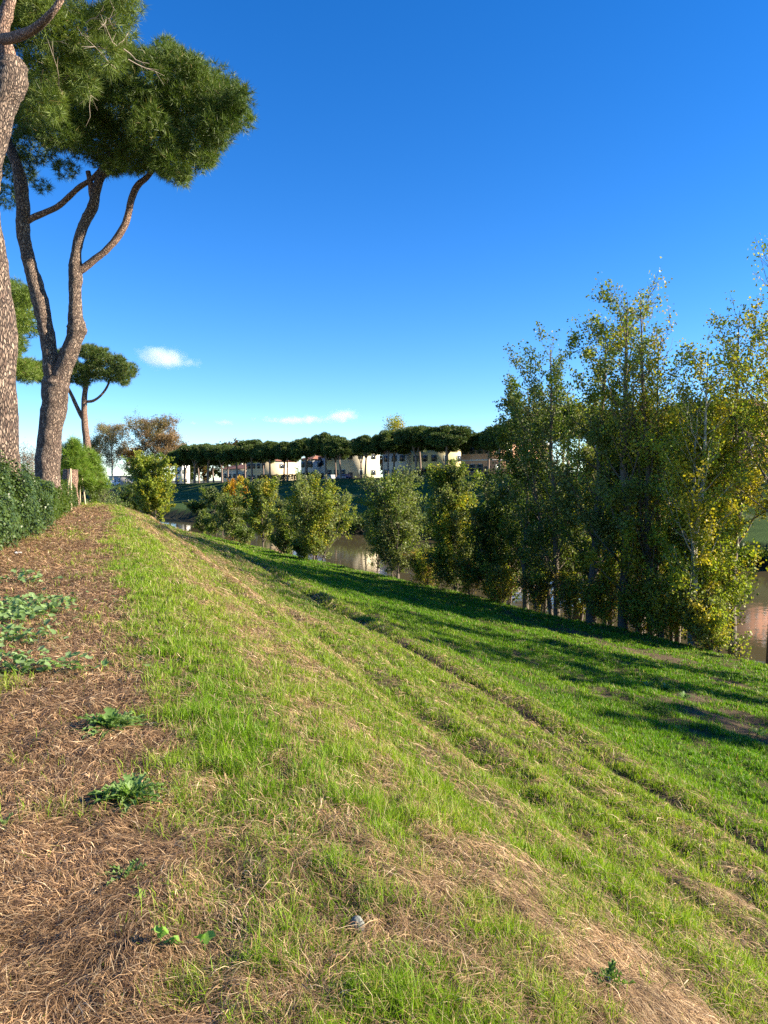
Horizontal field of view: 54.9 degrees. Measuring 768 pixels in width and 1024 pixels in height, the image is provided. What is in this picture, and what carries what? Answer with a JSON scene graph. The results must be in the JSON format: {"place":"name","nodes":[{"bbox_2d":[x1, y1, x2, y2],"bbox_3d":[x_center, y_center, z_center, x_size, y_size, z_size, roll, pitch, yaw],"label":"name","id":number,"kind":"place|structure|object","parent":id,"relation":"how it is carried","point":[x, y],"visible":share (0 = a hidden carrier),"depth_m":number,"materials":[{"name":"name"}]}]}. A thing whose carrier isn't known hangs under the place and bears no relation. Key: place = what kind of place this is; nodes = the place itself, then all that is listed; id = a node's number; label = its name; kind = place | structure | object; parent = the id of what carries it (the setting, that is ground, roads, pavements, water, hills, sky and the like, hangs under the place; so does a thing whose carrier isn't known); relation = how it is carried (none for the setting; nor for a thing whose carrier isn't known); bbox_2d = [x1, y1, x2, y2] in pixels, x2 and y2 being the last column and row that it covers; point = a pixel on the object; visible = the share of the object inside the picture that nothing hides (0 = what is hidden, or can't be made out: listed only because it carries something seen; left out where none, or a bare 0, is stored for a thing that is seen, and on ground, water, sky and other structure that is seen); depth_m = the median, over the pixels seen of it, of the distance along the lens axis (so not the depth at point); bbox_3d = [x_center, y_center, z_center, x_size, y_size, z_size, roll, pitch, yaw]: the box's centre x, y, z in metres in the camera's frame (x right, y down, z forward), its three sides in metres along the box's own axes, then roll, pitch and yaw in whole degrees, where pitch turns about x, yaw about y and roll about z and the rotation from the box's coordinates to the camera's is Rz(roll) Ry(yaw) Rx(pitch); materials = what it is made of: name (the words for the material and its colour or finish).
{"place":"outdoors","nodes":[
{"label":"outdoors","id":0,"kind":"place"},
{"bbox_2d":[223,464,246,481],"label":"house","id":1,"kind":"structure","parent":0,"point":[232,471],"depth_m":261.09,"materials":[{"name":"paint"}]},
{"bbox_2d":[0,467,767,1023],"bbox_3d":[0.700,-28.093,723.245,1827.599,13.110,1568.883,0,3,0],"label":"ground","id":2,"kind":"structure","parent":0,"point":[188,493],"depth_m":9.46,"materials":[{"name":"plant"}]},
{"bbox_2d":[9,275,43,386],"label":"umbrella pine","id":3,"kind":"object","parent":2,"relation":"on","point":[27,369],"visible":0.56,"depth_m":41.80,"materials":[{"name":"green plant"}]},
{"bbox_2d":[0,449,56,550],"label":"laurel hedge","id":4,"kind":"object","parent":2,"relation":"on","point":[32,517],"visible":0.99,"depth_m":19.03,"materials":[{"name":"green plant"}]},
{"bbox_2d":[0,568,62,583],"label":"mallow plant","id":5,"kind":"object","parent":2,"relation":"on","point":[34,577],"visible":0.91,"depth_m":11.15,"materials":[{"name":"green plant"}]},
{"bbox_2d":[0,623,68,659],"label":"mallow plant","id":6,"kind":"object","parent":2,"relation":"on","point":[13,638],"visible":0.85,"depth_m":6.96,"materials":[{"name":"green plant"}]},
{"bbox_2d":[2,477,74,520],"bbox_3d":[-14.277,-0.604,29.984,2.750,1.889,12.348,-1,3,-19],"label":"hedge","id":7,"kind":"object","parent":2,"relation":"on","point":[62,504],"visible":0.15,"depth_m":31.29,"materials":[{"name":"green plant"}]},
{"bbox_2d":[0,587,117,628],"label":"mallow plant","id":8,"kind":"object","parent":2,"relation":"on","point":[20,610],"visible":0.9,"depth_m":8.54,"materials":[{"name":"green plant"}]},
{"bbox_2d":[62,469,79,506],"bbox_3d":[-17.593,-1.286,41.456,1.050,2.244,1.046,0,3,0],"label":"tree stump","id":9,"kind":"object","parent":2,"relation":"on","point":[75,479],"visible":0.43,"depth_m":41.21,"materials":[{"name":"brown wood"}]},
{"bbox_2d":[0,645,150,678],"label":"mallow plant","id":10,"kind":"object","parent":2,"relation":"on","point":[21,661],"visible":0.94,"depth_m":5.97,"materials":[{"name":"green plant"}]},
{"bbox_2d":[60,435,100,491],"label":"young pine","id":11,"kind":"object","parent":2,"relation":"on","point":[74,454],"visible":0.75,"depth_m":42.63,"materials":[{"name":"plant"}]},
{"bbox_2d":[0,0,163,496],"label":"umbrella pine","id":12,"kind":"object","parent":2,"relation":"on","point":[60,39],"visible":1,"depth_m":20.69,"materials":[{"name":"green plant"}]},
{"bbox_2d":[33,342,139,448],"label":"umbrella pine","id":13,"kind":"object","parent":2,"relation":"on","point":[119,370],"visible":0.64,"depth_m":56.38,"materials":[{"name":"green plant"}]},
{"bbox_2d":[78,476,99,502],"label":"shrub","id":14,"kind":"object","parent":2,"relation":"on","point":[94,496],"visible":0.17,"depth_m":46.42,"materials":[{"name":"green plant"}]},
{"bbox_2d":[81,445,112,501],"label":"young pine","id":15,"kind":"object","parent":2,"relation":"on","point":[100,470],"visible":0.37,"depth_m":46.75,"materials":[{"name":"plant"}]},
{"bbox_2d":[69,706,149,738],"bbox_3d":[-1.716,1.304,4.600,0.456,0.148,0.451,0,3,0],"label":"thistle","id":16,"kind":"object","parent":2,"relation":"on","point":[110,718],"visible":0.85,"depth_m":4.61,"materials":[{"name":"green plant"}]},
{"bbox_2d":[90,418,135,485],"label":"plane tree","id":17,"kind":"object","parent":2,"relation":"on","point":[106,434],"visible":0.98,"depth_m":302.34,"materials":[{"name":"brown plant"}]},
{"bbox_2d":[93,858,151,886],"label":"thistle","id":18,"kind":"object","parent":2,"relation":"on","point":[132,864],"visible":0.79,"depth_m":2.92,"materials":[{"name":"green plant"}]},
{"bbox_2d":[115,483,143,511],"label":"bank shrub","id":19,"kind":"object","parent":2,"relation":"on","point":[124,496],"visible":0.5,"depth_m":122.61,"materials":[{"name":"green plant"}]},
{"bbox_2d":[115,445,144,482],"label":"plane tree","id":20,"kind":"object","parent":2,"relation":"on","point":[130,453],"visible":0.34,"depth_m":309.17,"materials":[{"name":"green plant"}]},
{"bbox_2d":[0,31,260,494],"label":"umbrella pine","id":21,"kind":"object","parent":2,"relation":"on","point":[158,113],"visible":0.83,"depth_m":29.89,"materials":[{"name":"green plant"}]},
{"bbox_2d":[86,771,177,818],"bbox_3d":[-1.211,1.358,3.599,0.386,0.126,0.392,2,3,40],"label":"thistle","id":22,"kind":"object","parent":2,"relation":"on","point":[121,788],"visible":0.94,"depth_m":3.58,"materials":[{"name":"green plant"}]},
{"bbox_2d":[121,450,182,521],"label":"poplar tree","id":23,"kind":"object","parent":2,"relation":"on","point":[151,469],"visible":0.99,"depth_m":102.77,"materials":[{"name":"green plant"}]},
{"bbox_2d":[122,408,181,457],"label":"plane tree","id":24,"kind":"object","parent":2,"relation":"on","point":[149,428],"visible":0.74,"depth_m":296.11,"materials":[{"name":"brown plant"}]},
{"bbox_2d":[145,429,188,472],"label":"plane tree","id":25,"kind":"object","parent":2,"relation":"on","point":[168,442],"visible":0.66,"depth_m":292.79,"materials":[{"name":"brown plant"}]},
{"bbox_2d":[175,465,189,483],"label":"house","id":26,"kind":"structure","parent":2,"relation":"on","point":[180,471],"depth_m":268.58,"materials":[{"name":"paint"}]},
{"bbox_2d":[175,443,203,482],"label":"umbrella pine","id":27,"kind":"object","parent":2,"relation":"on","point":[184,452],"visible":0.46,"depth_m":237.04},
{"bbox_2d":[182,499,208,515],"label":"bank shrub","id":28,"kind":"object","parent":2,"relation":"on","point":[194,506],"visible":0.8,"depth_m":155.53,"materials":[{"name":"green plant"}]},
{"bbox_2d":[193,508,209,533],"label":"sapling","id":29,"kind":"object","parent":2,"relation":"on","point":[200,515],"visible":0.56,"depth_m":87.18,"materials":[{"name":"green plant"}]},
{"bbox_2d":[191,443,215,482],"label":"umbrella pine","id":30,"kind":"object","parent":2,"relation":"on","point":[199,455],"visible":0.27,"depth_m":231.56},
{"bbox_2d":[192,444,215,482],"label":"broadleaf tree","id":31,"kind":"object","parent":2,"relation":"on","point":[203,469],"visible":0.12,"depth_m":310.97,"materials":[{"name":"green plant"}]},
{"bbox_2d":[196,481,224,513],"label":"bank shrub","id":32,"kind":"object","parent":2,"relation":"on","point":[210,497],"visible":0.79,"depth_m":152.45,"materials":[{"name":"green plant"}]},
{"bbox_2d":[200,512,227,536],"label":"sapling","id":33,"kind":"object","parent":2,"relation":"on","point":[209,521],"visible":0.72,"depth_m":82.75,"materials":[{"name":"green plant"}]},
{"bbox_2d":[201,444,234,481],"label":"umbrella pine","id":34,"kind":"object","parent":2,"relation":"on","point":[211,452],"visible":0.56,"depth_m":223.83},
{"bbox_2d":[210,491,248,540],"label":"poplar tree","id":35,"kind":"object","parent":2,"relation":"on","point":[231,517],"visible":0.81,"depth_m":76.15,"materials":[{"name":"green plant"}]},
{"bbox_2d":[215,447,250,480],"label":"umbrella pine","id":36,"kind":"object","parent":2,"relation":"on","point":[225,455],"visible":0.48,"depth_m":218.54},
{"bbox_2d":[229,523,255,544],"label":"bank shrub","id":37,"kind":"object","parent":2,"relation":"on","point":[244,534],"visible":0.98,"depth_m":72.88,"materials":[{"name":"green plant"}]},
{"bbox_2d":[231,438,262,480],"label":"umbrella pine","id":38,"kind":"object","parent":2,"relation":"on","point":[243,449],"visible":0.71,"depth_m":211.35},
{"bbox_2d":[234,475,283,547],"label":"poplar tree","id":39,"kind":"object","parent":2,"relation":"on","point":[261,498],"visible":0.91,"depth_m":69.25,"materials":[{"name":"green plant"}]},
{"bbox_2d":[251,440,279,480],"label":"umbrella pine","id":40,"kind":"object","parent":2,"relation":"on","point":[262,451],"visible":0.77,"depth_m":204.27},
{"bbox_2d":[247,459,298,480],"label":"house","id":41,"kind":"structure","parent":2,"relation":"on","point":[277,466],"depth_m":242.84,"materials":[{"name":"paint"}]},
{"bbox_2d":[267,528,291,553],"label":"bank shrub","id":42,"kind":"object","parent":2,"relation":"on","point":[271,539],"visible":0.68,"depth_m":64.67,"materials":[{"name":"green plant"}]},
{"bbox_2d":[263,496,301,552],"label":"bank shrub","id":43,"kind":"object","parent":2,"relation":"on","point":[284,530],"visible":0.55,"depth_m":64.21,"materials":[{"name":"green plant"}]},
{"bbox_2d":[272,441,300,479],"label":"umbrella pine","id":44,"kind":"object","parent":2,"relation":"on","point":[281,449],"visible":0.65,"depth_m":198.92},
{"bbox_2d":[257,472,320,480],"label":"hedge","id":45,"kind":"object","parent":2,"relation":"on","point":[292,477],"visible":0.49,"depth_m":207.88,"materials":[{"name":"green plant"}]},
{"bbox_2d":[287,536,310,558],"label":"bank shrub","id":46,"kind":"object","parent":2,"relation":"on","point":[298,550],"visible":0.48,"depth_m":60.91,"materials":[{"name":"green plant"}]},
{"bbox_2d":[289,437,321,477],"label":"umbrella pine","id":47,"kind":"object","parent":2,"relation":"on","point":[299,447],"visible":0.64,"depth_m":191.76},
{"bbox_2d":[300,455,321,478],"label":"house","id":48,"kind":"structure","parent":2,"relation":"on","point":[314,462],"depth_m":218.15,"materials":[{"name":"paint"}]},
{"bbox_2d":[277,466,357,560],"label":"poplar tree","id":49,"kind":"object","parent":2,"relation":"on","point":[316,512],"visible":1,"depth_m":58.96,"materials":[{"name":"green plant"}]},
{"bbox_2d":[304,431,341,478],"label":"umbrella pine","id":50,"kind":"object","parent":2,"relation":"on","point":[314,443],"visible":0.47,"depth_m":184.27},
{"bbox_2d":[320,436,351,478],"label":"umbrella pine","id":51,"kind":"object","parent":2,"relation":"on","point":[334,447],"visible":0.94,"depth_m":180.62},
{"bbox_2d":[326,454,379,478],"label":"house","id":52,"kind":"structure","parent":2,"relation":"on","point":[351,466],"depth_m":201.19,"materials":[{"name":"paint"}]},
{"bbox_2d":[348,434,383,477],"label":"umbrella pine","id":53,"kind":"object","parent":2,"relation":"on","point":[361,443],"visible":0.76,"depth_m":173.36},
{"bbox_2d":[361,504,389,573],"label":"poplar tree","id":54,"kind":"object","parent":2,"relation":"on","point":[373,554],"visible":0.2,"depth_m":54.03,"materials":[{"name":"green plant"}]},
{"bbox_2d":[0,502,767,1023],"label":"pine litter","id":55,"kind":"object","parent":2,"relation":"on","point":[40,886],"visible":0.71,"depth_m":3.25,"materials":[{"name":"plant"}]},
{"bbox_2d":[195,930,215,954],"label":"seedling","id":56,"kind":"object","parent":55,"relation":"on","point":[207,937],"visible":0.85,"depth_m":2.45,"materials":[{"name":"green plant"}]},
{"bbox_2d":[370,429,405,477],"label":"umbrella pine","id":57,"kind":"object","parent":2,"relation":"on","point":[383,440],"visible":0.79,"depth_m":168.01,"materials":[{"name":"plant"}]},
{"bbox_2d":[375,413,404,434],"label":"broadleaf tree","id":58,"kind":"object","parent":2,"relation":"on","point":[394,424],"visible":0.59,"depth_m":188.03,"materials":[{"name":"green plant"}]},
{"bbox_2d":[354,461,436,578],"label":"poplar tree","id":59,"kind":"object","parent":2,"relation":"on","point":[397,508],"visible":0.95,"depth_m":48.07,"materials":[{"name":"green plant"}]},
{"bbox_2d":[383,451,410,477],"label":"house","id":60,"kind":"structure","parent":2,"relation":"on","point":[405,459],"depth_m":186.78,"materials":[{"name":"paint"}]},
{"bbox_2d":[392,425,430,476],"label":"umbrella pine","id":61,"kind":"object","parent":2,"relation":"on","point":[410,436],"visible":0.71,"depth_m":159.54,"materials":[{"name":"plant"}]},
{"bbox_2d":[401,547,436,583],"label":"bank shrub","id":62,"kind":"object","parent":2,"relation":"on","point":[416,553],"visible":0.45,"depth_m":46.01,"materials":[{"name":"green plant"}]},
{"bbox_2d":[410,547,441,586],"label":"bank shrub","id":63,"kind":"object","parent":2,"relation":"on","point":[423,567],"visible":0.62,"depth_m":45.20,"materials":[{"name":"green plant"}]},
{"bbox_2d":[411,449,460,476],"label":"yellow house","id":64,"kind":"structure","parent":2,"relation":"on","point":[429,457],"depth_m":178.78,"materials":[{"name":"paint"}]},
{"bbox_2d":[423,553,452,588],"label":"bank shrub","id":65,"kind":"object","parent":2,"relation":"on","point":[437,578],"visible":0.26,"depth_m":43.75,"materials":[{"name":"green plant"}]},
{"bbox_2d":[420,424,474,464],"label":"umbrella pine","id":66,"kind":"object","parent":2,"relation":"on","point":[447,436],"visible":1,"depth_m":152.38,"materials":[{"name":"plant"}]},
{"bbox_2d":[424,444,470,464],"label":"umbrella pine","id":67,"kind":"object","parent":2,"relation":"on","point":[441,450],"visible":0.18,"depth_m":162.16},
{"bbox_2d":[416,458,484,591],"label":"poplar tree","id":68,"kind":"object","parent":2,"relation":"on","point":[446,522],"visible":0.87,"depth_m":42.40,"materials":[{"name":"green plant"}]},
{"bbox_2d":[449,553,482,594],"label":"bank shrub","id":69,"kind":"object","parent":2,"relation":"on","point":[464,576],"visible":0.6,"depth_m":41.37,"materials":[{"name":"green plant"}]},
{"bbox_2d":[460,468,519,598],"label":"poplar tree","id":70,"kind":"object","parent":2,"relation":"on","point":[485,544],"visible":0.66,"depth_m":40.21,"materials":[{"name":"green plant"}]},
{"bbox_2d":[467,431,512,472],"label":"umbrella pine","id":71,"kind":"object","parent":2,"relation":"on","point":[476,439],"visible":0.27,"depth_m":153.80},
{"bbox_2d":[475,558,516,602],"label":"bank shrub","id":72,"kind":"object","parent":2,"relation":"on","point":[498,575],"visible":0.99,"depth_m":38.88,"materials":[{"name":"green plant"}]},
{"bbox_2d":[478,423,518,472],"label":"umbrella pine","id":73,"kind":"object","parent":2,"relation":"on","point":[486,440],"visible":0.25,"depth_m":143.69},
{"bbox_2d":[461,443,548,474],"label":"orange building","id":74,"kind":"structure","parent":2,"relation":"on","point":[472,458],"depth_m":162.46,"materials":[{"name":"paint"}]},
{"bbox_2d":[481,459,531,604],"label":"poplar tree","id":75,"kind":"object","parent":2,"relation":"on","point":[517,563],"visible":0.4,"depth_m":40.20,"materials":[{"name":"green plant"}]},
{"bbox_2d":[487,370,572,608],"bbox_3d":[7.465,-1.143,38.121,4.818,12.800,5.106,0,3,0],"label":"poplar tree","id":76,"kind":"object","parent":2,"relation":"on","point":[507,456],"visible":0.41,"depth_m":37.44,"materials":[{"name":"green plant"}]},
{"bbox_2d":[513,559,559,612],"bbox_3d":[7.648,3.764,36.877,2.612,3.010,2.134,0,3,0],"label":"bank shrub","id":77,"kind":"object","parent":2,"relation":"on","point":[537,593],"visible":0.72,"depth_m":36.49,"materials":[{"name":"green plant"}]},
{"bbox_2d":[510,403,574,613],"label":"poplar tree","id":78,"kind":"object","parent":2,"relation":"on","point":[544,606],"visible":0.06,"depth_m":38.39,"materials":[{"name":"green plant"}]},
{"bbox_2d":[490,321,603,616],"bbox_3d":[7.729,-1.724,35.747,5.083,14.324,5.994,-2,3,-41],"label":"poplar tree","id":79,"kind":"object","parent":2,"relation":"on","point":[538,437],"visible":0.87,"depth_m":35.28,"materials":[{"name":"green plant"}]},
{"bbox_2d":[545,567,587,620],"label":"bank shrub","id":80,"kind":"object","parent":2,"relation":"on","point":[567,593],"visible":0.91,"depth_m":34.54,"materials":[{"name":"green plant"}]},
{"bbox_2d":[551,390,613,620],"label":"poplar tree","id":81,"kind":"object","parent":2,"relation":"on","point":[580,616],"visible":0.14,"depth_m":36.48,"materials":[{"name":"green plant"}]},
{"bbox_2d":[575,571,619,624],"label":"bank shrub","id":82,"kind":"object","parent":2,"relation":"on","point":[603,610],"visible":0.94,"depth_m":32.90,"materials":[{"name":"green plant"}]},
{"bbox_2d":[535,307,660,623],"bbox_3d":[9.827,-2.027,33.522,5.271,14.711,5.354,1,3,27],"label":"poplar tree","id":83,"kind":"object","parent":2,"relation":"on","point":[590,617],"visible":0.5,"depth_m":33.26,"materials":[{"name":"green plant"}]},
{"bbox_2d":[567,389,639,625],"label":"poplar tree","id":84,"kind":"object","parent":2,"relation":"on","point":[590,506],"visible":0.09,"depth_m":34.70,"materials":[{"name":"green plant"}]},
{"bbox_2d":[576,959,635,1000],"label":"thistle","id":85,"kind":"object","parent":2,"relation":"on","point":[612,974],"visible":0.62,"depth_m":2.70,"materials":[{"name":"green plant"}]},
{"bbox_2d":[564,272,699,628],"bbox_3d":[10.521,-2.418,31.864,5.422,15.622,5.609,0,3,0],"label":"poplar tree","id":86,"kind":"object","parent":2,"relation":"on","point":[626,529],"visible":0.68,"depth_m":31.68,"materials":[{"name":"green plant"}]},
{"bbox_2d":[610,578,658,632],"bbox_3d":[10.816,4.090,31.494,2.334,2.682,1.930,-1,3,-14],"label":"bank shrub","id":87,"kind":"object","parent":2,"relation":"on","point":[629,595],"visible":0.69,"depth_m":31.27,"materials":[{"name":"green plant"}]},
{"bbox_2d":[604,367,681,632],"bbox_3d":[12.030,-0.348,32.998,3.186,12.513,3.730,-1,3,-22],"label":"poplar tree","id":88,"kind":"object","parent":2,"relation":"on","point":[643,483],"visible":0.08,"depth_m":32.72,"materials":[{"name":"green plant"}]},
{"bbox_2d":[589,256,706,635],"bbox_3d":[11.492,-2.386,32.069,5.138,16.088,5.036,1,3,30],"label":"poplar tree","id":89,"kind":"object","parent":2,"relation":"on","point":[649,557],"visible":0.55,"depth_m":31.39,"materials":[{"name":"green plant"}]},
{"bbox_2d":[631,576,681,638],"bbox_3d":[11.268,4.012,30.282,2.099,2.949,2.252,0,3,0],"label":"bank shrub","id":90,"kind":"object","parent":2,"relation":"on","point":[662,616],"visible":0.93,"depth_m":30.18,"materials":[{"name":"green plant"}]},
{"bbox_2d":[638,404,720,642],"bbox_3d":[12.683,0.545,31.996,3.076,10.943,3.518,-1,3,-29],"label":"poplar tree","id":91,"kind":"object","parent":2,"relation":"on","point":[677,639],"visible":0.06,"depth_m":31.95,"materials":[{"name":"green plant"}]},
{"bbox_2d":[636,325,753,644],"bbox_3d":[12.246,-0.781,29.359,4.144,12.742,3.622,0,3,0],"label":"poplar tree","id":92,"kind":"object","parent":2,"relation":"on","point":[709,453],"visible":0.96,"depth_m":28.97,"materials":[{"name":"green plant"}]},
{"bbox_2d":[667,584,739,647],"bbox_3d":[12.435,4.177,29.142,2.115,2.774,2.264,-1,3,-24],"label":"bank shrub","id":93,"kind":"object","parent":2,"relation":"on","point":[688,608],"visible":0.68,"depth_m":28.91,"materials":[{"name":"green plant"}]},
{"bbox_2d":[649,419,767,652],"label":"poplar tree","id":94,"kind":"object","parent":2,"relation":"on","point":[742,586],"visible":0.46,"depth_m":29.76,"materials":[{"name":"green plant"}]},
{"bbox_2d":[683,595,734,650],"bbox_3d":[12.557,4.412,28.592,1.833,2.444,1.694,1,3,24],"label":"bank shrub","id":95,"kind":"object","parent":2,"relation":"on","point":[713,631],"visible":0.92,"depth_m":28.31,"materials":[{"name":"green plant"}]},
{"bbox_2d":[684,394,743,648],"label":"poplar tree","id":96,"kind":"object","parent":2,"relation":"on","point":[725,446],"visible":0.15,"depth_m":30.17,"materials":[{"name":"green plant"}]},
{"bbox_2d":[693,238,767,663],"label":"poplar tree","id":97,"kind":"object","parent":2,"relation":"on","point":[747,421],"visible":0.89,"depth_m":29.03,"materials":[{"name":"green plant"}]},
{"bbox_2d":[700,290,767,655],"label":"poplar tree","id":98,"kind":"object","parent":2,"relation":"on","point":[737,335],"visible":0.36,"depth_m":30.73,"materials":[{"name":"green plant"}]},
{"bbox_2d":[721,630,753,659],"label":"shrub","id":99,"kind":"object","parent":2,"relation":"on","point":[735,646],"visible":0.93,"depth_m":27.24,"materials":[{"name":"green plant"}]},
{"bbox_2d":[738,543,767,565],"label":"bank shrub","id":100,"kind":"object","parent":2,"relation":"on","point":[763,553],"visible":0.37,"depth_m":71.51,"materials":[{"name":"green plant"}]},
{"bbox_2d":[0,0,767,480],"label":"sky","id":101,"kind":"structure","parent":0,"point":[420,185],"materials":[{"name":"blue"}]},
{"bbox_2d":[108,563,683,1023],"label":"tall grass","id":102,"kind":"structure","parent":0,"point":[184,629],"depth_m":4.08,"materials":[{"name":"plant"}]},
{"bbox_2d":[156,517,767,663],"bbox_3d":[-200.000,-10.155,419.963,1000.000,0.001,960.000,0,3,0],"label":"river","id":103,"kind":"structure","parent":0,"point":[350,552],"depth_m":64.63,"materials":[{"name":"brown liquid"}]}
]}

